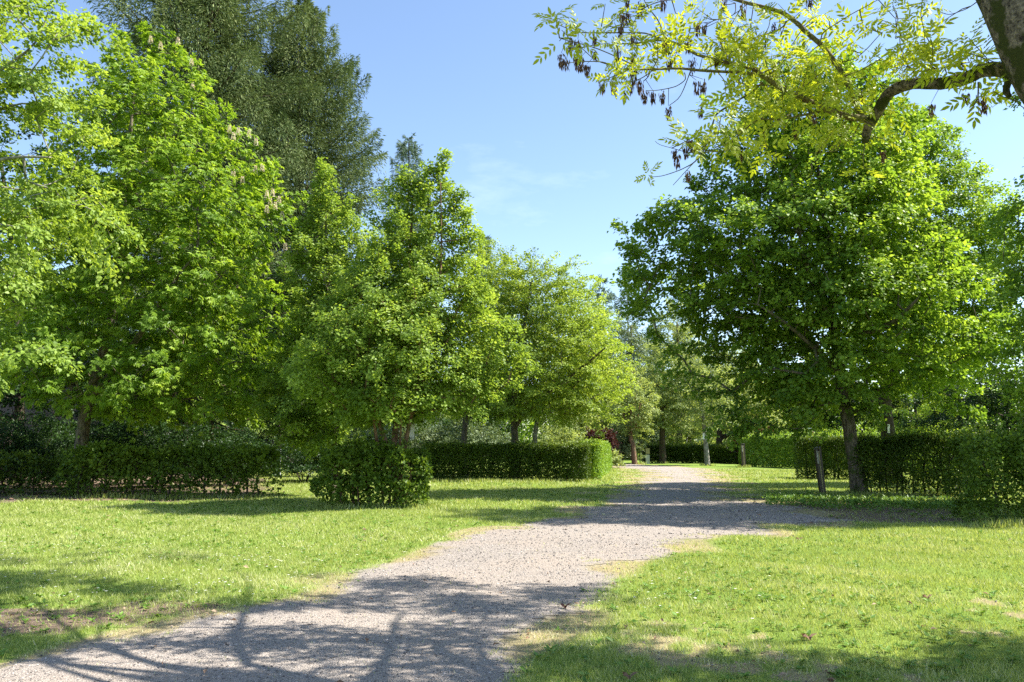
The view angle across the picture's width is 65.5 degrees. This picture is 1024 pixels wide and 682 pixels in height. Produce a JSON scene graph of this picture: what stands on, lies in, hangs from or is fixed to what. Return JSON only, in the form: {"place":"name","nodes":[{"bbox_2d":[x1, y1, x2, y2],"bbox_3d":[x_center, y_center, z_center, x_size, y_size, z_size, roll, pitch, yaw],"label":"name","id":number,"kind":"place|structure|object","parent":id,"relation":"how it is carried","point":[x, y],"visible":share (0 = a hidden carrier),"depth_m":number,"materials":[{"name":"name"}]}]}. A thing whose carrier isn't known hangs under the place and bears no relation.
{"place":"outdoors","nodes":[
{"label":"outdoors","id":0,"kind":"place"},
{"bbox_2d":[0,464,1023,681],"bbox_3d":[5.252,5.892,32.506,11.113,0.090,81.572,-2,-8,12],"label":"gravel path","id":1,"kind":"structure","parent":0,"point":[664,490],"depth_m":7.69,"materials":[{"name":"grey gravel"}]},
{"bbox_2d":[0,337,1023,681],"bbox_3d":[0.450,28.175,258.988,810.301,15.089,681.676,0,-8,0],"label":"ground","id":2,"kind":"structure","parent":0,"point":[510,638],"depth_m":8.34,"materials":[{"name":"green plant"}]},
{"bbox_2d":[0,417,45,488],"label":"garden shrub","id":3,"kind":"object","parent":2,"relation":"on","point":[7,448],"visible":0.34,"depth_m":29.77,"materials":[{"name":"green plant"}]},
{"bbox_2d":[0,400,75,487],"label":"garden shrub","id":4,"kind":"object","parent":2,"relation":"on","point":[49,426],"visible":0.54,"depth_m":30.80,"materials":[{"name":"green plant"}]},
{"bbox_2d":[0,443,101,495],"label":"clipped hedge","id":5,"kind":"object","parent":2,"relation":"on","point":[30,462],"visible":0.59,"depth_m":26.24,"materials":[{"name":"green plant"}]},
{"bbox_2d":[18,416,94,485],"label":"garden shrub","id":6,"kind":"object","parent":2,"relation":"on","point":[72,437],"visible":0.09,"depth_m":32.62,"materials":[{"name":"green plant"}]},
{"bbox_2d":[0,117,143,481],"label":"shaded tree","id":7,"kind":"object","parent":2,"relation":"on","point":[9,398],"visible":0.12,"depth_m":36.24,"materials":[{"name":"green plant"}]},
{"bbox_2d":[0,0,147,400],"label":"overhanging tree","id":8,"kind":"object","parent":2,"relation":"on","point":[23,221],"visible":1,"depth_m":17.38,"materials":[{"name":"green plant"}]},
{"bbox_2d":[64,349,112,391],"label":"background tree","id":9,"kind":"object","parent":2,"relation":"on","point":[89,357],"visible":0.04,"depth_m":49.90,"materials":[{"name":"green plant"}]},
{"bbox_2d":[63,410,151,482],"bbox_3d":[-15.462,4.082,30.859,3.512,3.315,3.164,0,-8,0],"label":"garden shrub","id":10,"kind":"object","parent":2,"relation":"on","point":[98,437],"visible":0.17,"depth_m":30.47,"materials":[{"name":"green plant"}]},
{"bbox_2d":[72,327,196,441],"bbox_3d":[-18.755,2.869,39.864,6.383,7.672,4.832,0,-8,0],"label":"understorey tree","id":11,"kind":"object","parent":2,"relation":"on","point":[146,353],"visible":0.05,"depth_m":39.51,"materials":[{"name":"green plant"}]},
{"bbox_2d":[96,424,172,484],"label":"garden shrub","id":12,"kind":"object","parent":2,"relation":"on","point":[131,442],"visible":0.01,"depth_m":33.54,"materials":[{"name":"green plant"}]},
{"bbox_2d":[100,415,192,486],"bbox_3d":[-14.373,4.251,31.220,4.208,3.018,3.145,0,-8,0],"label":"garden shrub","id":13,"kind":"object","parent":2,"relation":"on","point":[155,443],"visible":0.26,"depth_m":30.89,"materials":[{"name":"green plant"}]},
{"bbox_2d":[0,21,310,493],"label":"horse chestnut tree","id":14,"kind":"object","parent":2,"relation":"on","point":[116,362],"visible":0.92,"depth_m":26.78,"materials":[{"name":"green plant"}]},
{"bbox_2d":[49,433,284,498],"bbox_3d":[-10.853,3.968,25.184,7.249,2.130,1.908,0,-8,0],"label":"clipped hedge","id":15,"kind":"object","parent":2,"relation":"on","point":[101,451],"visible":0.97,"depth_m":25.00,"materials":[{"name":"green plant"}]},
{"bbox_2d":[119,434,216,481],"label":"garden shrub","id":16,"kind":"object","parent":2,"relation":"on","point":[164,446],"visible":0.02,"depth_m":34.70,"materials":[{"name":"green plant"}]},
{"bbox_2d":[45,0,325,439],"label":"fir tree","id":17,"kind":"object","parent":2,"relation":"on","point":[221,21],"visible":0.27,"depth_m":48.67,"materials":[{"name":"green plant"}]},
{"bbox_2d":[146,416,234,486],"bbox_3d":[-12.724,4.322,31.666,3.516,3.010,3.110,0,-8,0],"label":"garden shrub","id":18,"kind":"object","parent":2,"relation":"on","point":[189,428],"visible":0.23,"depth_m":31.57,"materials":[{"name":"green plant"}]},
{"bbox_2d":[141,241,269,444],"bbox_3d":[-16.483,1.279,44.203,7.946,14.825,8.040,0,-8,0],"label":"bank fir","id":19,"kind":"object","parent":2,"relation":"on","point":[218,422],"visible":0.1,"depth_m":43.53,"materials":[{"name":"green plant"}]},
{"bbox_2d":[181,425,237,481],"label":"garden shrub","id":20,"kind":"object","parent":2,"relation":"on","point":[209,441],"visible":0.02,"depth_m":36.05,"materials":[{"name":"green plant"}]},
{"bbox_2d":[198,423,281,484],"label":"garden shrub","id":21,"kind":"object","parent":2,"relation":"on","point":[236,437],"visible":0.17,"depth_m":32.41,"materials":[{"name":"green plant"}]},
{"bbox_2d":[222,434,282,480],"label":"garden shrub","id":22,"kind":"object","parent":2,"relation":"on","point":[257,446],"visible":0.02,"depth_m":36.81,"materials":[{"name":"green plant"}]},
{"bbox_2d":[264,439,273,477],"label":"shrub","id":23,"kind":"object","parent":2,"relation":"on","point":[266,440],"visible":0.32,"depth_m":41.02,"materials":[{"name":"green plant"}]},
{"bbox_2d":[244,262,310,475],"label":"bank fir","id":24,"kind":"object","parent":2,"relation":"on","point":[270,423],"visible":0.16,"depth_m":41.88,"materials":[{"name":"green plant"}]},
{"bbox_2d":[206,0,391,461],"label":"fir tree","id":25,"kind":"object","parent":2,"relation":"on","point":[311,57],"visible":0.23,"depth_m":54.69,"materials":[{"name":"green plant"}]},
{"bbox_2d":[267,432,342,481],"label":"garden shrub","id":26,"kind":"object","parent":2,"relation":"on","point":[295,467],"visible":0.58,"depth_m":35.00,"materials":[{"name":"green plant"}]},
{"bbox_2d":[248,157,385,493],"bbox_3d":[-6.144,-0.534,26.420,4.819,11.271,4.043,0,-8,0],"label":"hazel tree","id":27,"kind":"object","parent":2,"relation":"on","point":[284,413],"visible":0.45,"depth_m":25.90,"materials":[{"name":"green plant"}]},
{"bbox_2d":[296,429,363,474],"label":"garden shrub","id":28,"kind":"object","parent":2,"relation":"on","point":[318,459],"visible":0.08,"depth_m":36.27,"materials":[{"name":"green plant"}]},
{"bbox_2d":[308,421,433,508],"bbox_3d":[-3.640,3.301,21.133,3.487,2.441,2.084,-2,-8,12],"label":"clipped hedge","id":29,"kind":"object","parent":2,"relation":"on","point":[366,458],"visible":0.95,"depth_m":20.60,"materials":[{"name":"green plant"}]},
{"bbox_2d":[345,423,403,465],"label":"garden shrub","id":30,"kind":"object","parent":2,"relation":"on","point":[389,436],"visible":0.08,"depth_m":41.45,"materials":[{"name":"green plant"}]},
{"bbox_2d":[376,132,441,442],"bbox_3d":[-8.249,-3.459,63.070,6.121,27.241,6.670,0,-8,0],"label":"fir tree","id":31,"kind":"object","parent":2,"relation":"on","point":[411,150],"visible":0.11,"depth_m":63.97,"materials":[{"name":"green plant"}]},
{"bbox_2d":[277,147,543,506],"bbox_3d":[-3.254,-0.409,22.083,6.690,9.957,5.657,6,-10,-41],"label":"multi stemmed tree","id":32,"kind":"object","parent":2,"relation":"on","point":[406,356],"visible":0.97,"depth_m":21.08,"materials":[{"name":"green plant"}]},
{"bbox_2d":[410,424,414,439],"bbox_3d":[-2.725,2.451,21.762,0.149,0.485,0.019,0,-8,0],"label":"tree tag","id":33,"kind":"object","parent":32,"relation":"hanging from","point":[412,431],"visible":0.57,"depth_m":21.76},
{"bbox_2d":[375,398,451,449],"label":"background tree","id":34,"kind":"object","parent":2,"relation":"on","point":[443,421],"visible":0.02,"depth_m":65.17,"materials":[{"name":"green plant"}]},
{"bbox_2d":[398,414,471,465],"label":"garden shrub","id":35,"kind":"object","parent":2,"relation":"on","point":[427,436],"visible":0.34,"depth_m":45.01,"materials":[{"name":"green plant"}]},
{"bbox_2d":[428,381,480,461],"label":"background tree","id":36,"kind":"object","parent":2,"relation":"on","point":[454,421],"visible":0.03,"depth_m":68.50,"materials":[{"name":"green plant"}]},
{"bbox_2d":[0,510,947,623],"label":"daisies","id":37,"kind":"object","parent":2,"relation":"on","point":[269,556],"visible":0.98,"depth_m":10.59,"materials":[{"name":"white plant"}]},
{"bbox_2d":[444,420,519,461],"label":"garden shrub","id":38,"kind":"object","parent":2,"relation":"on","point":[483,438],"visible":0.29,"depth_m":51.05,"materials":[{"name":"green plant"}]},
{"bbox_2d":[466,234,501,436],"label":"fir tree","id":39,"kind":"object","parent":2,"relation":"on","point":[490,284],"visible":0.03,"depth_m":81.47,"materials":[{"name":"green plant"}]},
{"bbox_2d":[450,394,527,462],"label":"tree","id":40,"kind":"object","parent":2,"relation":"on","point":[508,427],"visible":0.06,"depth_m":70.97,"materials":[{"name":"green plant"}]},
{"bbox_2d":[445,233,555,475],"bbox_3d":[-0.775,0.603,42.440,6.062,13.197,5.404,5,-9,-32],"label":"hornbeam tree","id":41,"kind":"object","parent":2,"relation":"on","point":[489,268],"visible":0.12,"depth_m":41.86,"materials":[{"name":"green plant"}]},
{"bbox_2d":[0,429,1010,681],"bbox_3d":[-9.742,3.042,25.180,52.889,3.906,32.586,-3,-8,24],"label":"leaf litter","id":42,"kind":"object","parent":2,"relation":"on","point":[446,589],"visible":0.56,"depth_m":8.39,"materials":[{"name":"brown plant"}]},
{"bbox_2d":[421,437,592,481],"bbox_3d":[-0.287,5.504,36.992,8.058,2.088,1.523,-1,-8,11],"label":"clipped hedge","id":43,"kind":"object","parent":2,"relation":"on","point":[524,452],"visible":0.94,"depth_m":36.61,"materials":[{"name":"green plant"}]},
{"bbox_2d":[0,263,1017,456],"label":"woodland","id":44,"kind":"object","parent":2,"relation":"on","point":[527,433],"visible":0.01,"depth_m":121.28,"materials":[{"name":"green plant"}]},
{"bbox_2d":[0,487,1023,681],"bbox_3d":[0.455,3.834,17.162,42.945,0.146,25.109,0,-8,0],"label":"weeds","id":45,"kind":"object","parent":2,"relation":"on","point":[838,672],"visible":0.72,"depth_m":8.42,"materials":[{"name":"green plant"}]},
{"bbox_2d":[471,245,646,478],"bbox_3d":[2.112,1.054,39.665,9.175,11.674,7.105,0,-8,0],"label":"hornbeam tree","id":46,"kind":"object","parent":2,"relation":"on","point":[574,378],"visible":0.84,"depth_m":38.84,"materials":[{"name":"green plant"}]},
{"bbox_2d":[531,423,590,461],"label":"garden shrub","id":47,"kind":"object","parent":2,"relation":"on","point":[566,437],"visible":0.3,"depth_m":55.11,"materials":[{"name":"green plant"}]},
{"bbox_2d":[525,366,612,441],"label":"background tree","id":48,"kind":"object","parent":2,"relation":"on","point":[577,426],"visible":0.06,"depth_m":83.19,"materials":[{"name":"green plant"}]},
{"bbox_2d":[532,268,639,463],"bbox_3d":[4.285,1.696,46.111,6.268,11.984,5.221,0,-8,0],"label":"hornbeam tree","id":49,"kind":"object","parent":2,"relation":"on","point":[594,304],"visible":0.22,"depth_m":45.85,"materials":[{"name":"green plant"}]},
{"bbox_2d":[575,433,613,478],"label":"clipped hedge","id":50,"kind":"object","parent":2,"relation":"on","point":[601,460],"visible":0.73,"depth_m":39.12,"materials":[{"name":"green plant"}]},
{"bbox_2d":[552,383,641,440],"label":"background tree","id":51,"kind":"object","parent":2,"relation":"on","point":[605,423],"visible":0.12,"depth_m":86.69,"materials":[{"name":"green plant"}]},
{"bbox_2d":[579,426,622,460],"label":"garden shrub","id":52,"kind":"object","parent":2,"relation":"on","point":[609,436],"visible":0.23,"depth_m":65.11,"materials":[{"name":"red plant"}]},
{"bbox_2d":[589,275,626,415],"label":"distant fir","id":53,"kind":"object","parent":2,"relation":"on","point":[608,297],"visible":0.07,"depth_m":106.02,"materials":[{"name":"green plant"}]},
{"bbox_2d":[611,448,625,467],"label":"garden shrub","id":54,"kind":"object","parent":2,"relation":"on","point":[617,460],"visible":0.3,"depth_m":58.93,"materials":[{"name":"green plant"}]},
{"bbox_2d":[606,421,646,459],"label":"garden shrub","id":55,"kind":"object","parent":2,"relation":"on","point":[625,447],"visible":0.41,"depth_m":70.53,"materials":[{"name":"green plant"}]},
{"bbox_2d":[622,672,637,679],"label":"fallen leaf","id":56,"kind":"object","parent":2,"relation":"on","point":[625,674],"visible":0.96,"depth_m":5.52,"materials":[{"name":"brown plant"}]},
{"bbox_2d":[607,377,657,458],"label":"background tree","id":57,"kind":"object","parent":2,"relation":"on","point":[636,427],"depth_m":98.72,"materials":[{"name":"green plant"}]},
{"bbox_2d":[610,364,663,463],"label":"pollarded tree","id":58,"kind":"object","parent":2,"relation":"on","point":[630,428],"visible":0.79,"depth_m":69.29,"materials":[{"name":"green plant"}]},
{"bbox_2d":[608,268,665,433],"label":"distant fir","id":59,"kind":"object","parent":2,"relation":"on","point":[618,302],"visible":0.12,"depth_m":112.98,"materials":[{"name":"green plant"}]},
{"bbox_2d":[607,315,676,459],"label":"tall pale tree","id":60,"kind":"object","parent":2,"relation":"on","point":[638,345],"visible":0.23,"depth_m":91.69,"materials":[{"name":"green plant"}]},
{"bbox_2d":[639,441,649,463],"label":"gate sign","id":61,"kind":"object","parent":2,"relation":"on","point":[648,456],"visible":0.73,"depth_m":71.29,"materials":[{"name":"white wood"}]},
{"bbox_2d":[635,316,673,452],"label":"distant fir","id":62,"kind":"object","parent":2,"relation":"on","point":[659,325],"visible":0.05,"depth_m":118.54,"materials":[{"name":"green plant"}]},
{"bbox_2d":[629,340,706,463],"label":"spreading tree","id":63,"kind":"object","parent":2,"relation":"on","point":[658,421],"visible":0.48,"depth_m":73.31,"materials":[{"name":"green plant"}]},
{"bbox_2d":[645,298,722,444],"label":"tall pale tree","id":64,"kind":"object","parent":2,"relation":"on","point":[680,437],"visible":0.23,"depth_m":94.42,"materials":[{"name":"green plant"}]},
{"bbox_2d":[656,278,712,442],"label":"distant fir","id":65,"kind":"object","parent":2,"relation":"on","point":[673,340],"visible":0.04,"depth_m":109.85,"materials":[{"name":"green plant"}]},
{"bbox_2d":[651,356,724,451],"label":"background tree","id":66,"kind":"object","parent":2,"relation":"on","point":[691,439],"visible":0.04,"depth_m":103.62,"materials":[{"name":"green plant"}]},
{"bbox_2d":[641,438,747,463],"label":"clipped hedge","id":67,"kind":"object","parent":2,"relation":"on","point":[681,453],"visible":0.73,"depth_m":74.61,"materials":[{"name":"green plant"}]},
{"bbox_2d":[677,348,740,465],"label":"birch tree","id":68,"kind":"object","parent":2,"relation":"on","point":[699,421],"visible":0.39,"depth_m":65.42,"materials":[{"name":"green plant"}]},
{"bbox_2d":[700,351,778,444],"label":"background tree","id":69,"kind":"object","parent":2,"relation":"on","point":[726,403],"visible":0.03,"depth_m":89.44,"materials":[{"name":"green plant"}]},
{"bbox_2d":[740,443,745,465],"bbox_3d":[17.096,8.471,58.894,0.310,1.768,0.194,2,-8,-11],"label":"service post","id":70,"kind":"object","parent":2,"relation":"on","point":[743,459],"visible":0.9,"depth_m":58.84,"materials":[{"name":"grey wood"}]},
{"bbox_2d":[701,345,789,461],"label":"spreading tree","id":71,"kind":"object","parent":2,"relation":"on","point":[719,431],"visible":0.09,"depth_m":75.13,"materials":[{"name":"green plant"}]},
{"bbox_2d":[730,427,789,457],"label":"garden shrub","id":72,"kind":"object","parent":2,"relation":"on","point":[761,429],"visible":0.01,"depth_m":71.03,"materials":[{"name":"green plant"}]},
{"bbox_2d":[532,0,1023,185],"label":"ash tree","id":73,"kind":"object","parent":2,"relation":"on","point":[1004,21],"visible":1,"depth_m":7.03,"materials":[{"name":"green plant"}]},
{"bbox_2d":[752,367,817,451],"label":"background tree","id":74,"kind":"object","parent":2,"relation":"on","point":[790,411],"visible":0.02,"depth_m":81.75,"materials":[{"name":"green plant"}]},
{"bbox_2d":[801,633,816,639],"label":"fallen leaf","id":75,"kind":"object","parent":2,"relation":"on","point":[809,637],"visible":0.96,"depth_m":6.63,"materials":[{"name":"brown plant"}]},
{"bbox_2d":[607,39,1023,494],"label":"lime tree","id":76,"kind":"object","parent":2,"relation":"on","point":[852,294],"visible":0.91,"depth_m":26.10,"materials":[{"name":"green plant"}]},
{"bbox_2d":[813,447,825,493],"bbox_3d":[10.038,4.260,25.954,0.318,1.613,0.141,2,-8,-11],"label":"service post","id":77,"kind":"object","parent":2,"relation":"on","point":[819,469],"visible":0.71,"depth_m":25.91,"materials":[{"name":"grey wood"}]},
{"bbox_2d":[781,350,864,434],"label":"background tree","id":78,"kind":"object","parent":2,"relation":"on","point":[823,420],"visible":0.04,"depth_m":78.69,"materials":[{"name":"green plant"}]},
{"bbox_2d":[792,432,880,478],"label":"clipped hedge","id":79,"kind":"object","parent":2,"relation":"on","point":[831,443],"visible":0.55,"depth_m":39.20,"materials":[{"name":"green plant"}]},
{"bbox_2d":[737,419,974,471],"bbox_3d":[22.712,7.133,55.216,2.112,3.787,18.687,4,-9,-29],"label":"clipped hedge","id":80,"kind":"object","parent":2,"relation":"on","point":[775,457],"visible":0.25,"depth_m":59.14,"materials":[{"name":"green plant"}]},
{"bbox_2d":[815,366,923,434],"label":"background tree","id":81,"kind":"object","parent":2,"relation":"on","point":[856,416],"visible":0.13,"depth_m":75.21,"materials":[{"name":"green plant"}]},
{"bbox_2d":[761,488,1000,513],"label":"undergrowth","id":82,"kind":"object","parent":2,"relation":"on","point":[898,501],"visible":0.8,"depth_m":21.21,"materials":[{"name":"green plant"}]},
{"bbox_2d":[859,365,961,433],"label":"background tree","id":83,"kind":"object","parent":2,"relation":"on","point":[924,408],"visible":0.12,"depth_m":71.20,"materials":[{"name":"green plant"}]},
{"bbox_2d":[844,412,997,496],"bbox_3d":[13.191,3.694,25.919,4.663,2.766,2.018,-7,-10,44],"label":"clipped hedge","id":84,"kind":"object","parent":2,"relation":"on","point":[900,445],"visible":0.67,"depth_m":25.84,"materials":[{"name":"green plant"}]},
{"bbox_2d":[866,102,1023,484],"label":"lime tree","id":85,"kind":"object","parent":2,"relation":"on","point":[976,223],"visible":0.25,"depth_m":32.65,"materials":[{"name":"green plant"}]},
{"bbox_2d":[908,423,1003,487],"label":"garden shrub","id":86,"kind":"object","parent":2,"relation":"on","point":[944,452],"visible":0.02,"depth_m":28.59,"materials":[{"name":"green plant"}]},
{"bbox_2d":[896,370,1016,435],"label":"background tree","id":87,"kind":"object","parent":2,"relation":"on","point":[934,416],"visible":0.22,"depth_m":49.85,"materials":[{"name":"green plant"}]},
{"bbox_2d":[940,399,1023,522],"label":"clipped hedge","id":88,"kind":"object","parent":2,"relation":"on","point":[989,446],"visible":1,"depth_m":16.81,"materials":[{"name":"green plant"}]},
{"bbox_2d":[948,356,1023,473],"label":"background tree","id":89,"kind":"object","parent":2,"relation":"on","point":[999,411],"visible":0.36,"depth_m":45.49,"materials":[{"name":"green plant"}]},
{"bbox_2d":[977,52,1023,428],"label":"edge tree","id":90,"kind":"object","parent":2,"relation":"on","point":[1009,295],"visible":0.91,"depth_m":20.75,"materials":[{"name":"green plant"}]},
{"bbox_2d":[984,381,1023,461],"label":"background tree","id":91,"kind":"object","parent":2,"relation":"on","point":[1004,401],"visible":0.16,"depth_m":45.01,"materials":[{"name":"green plant"}]},
{"bbox_2d":[0,0,1023,443],"label":"sky","id":92,"kind":"structure","parent":0,"point":[547,163],"materials":[{"name":"blue"}]}
]}

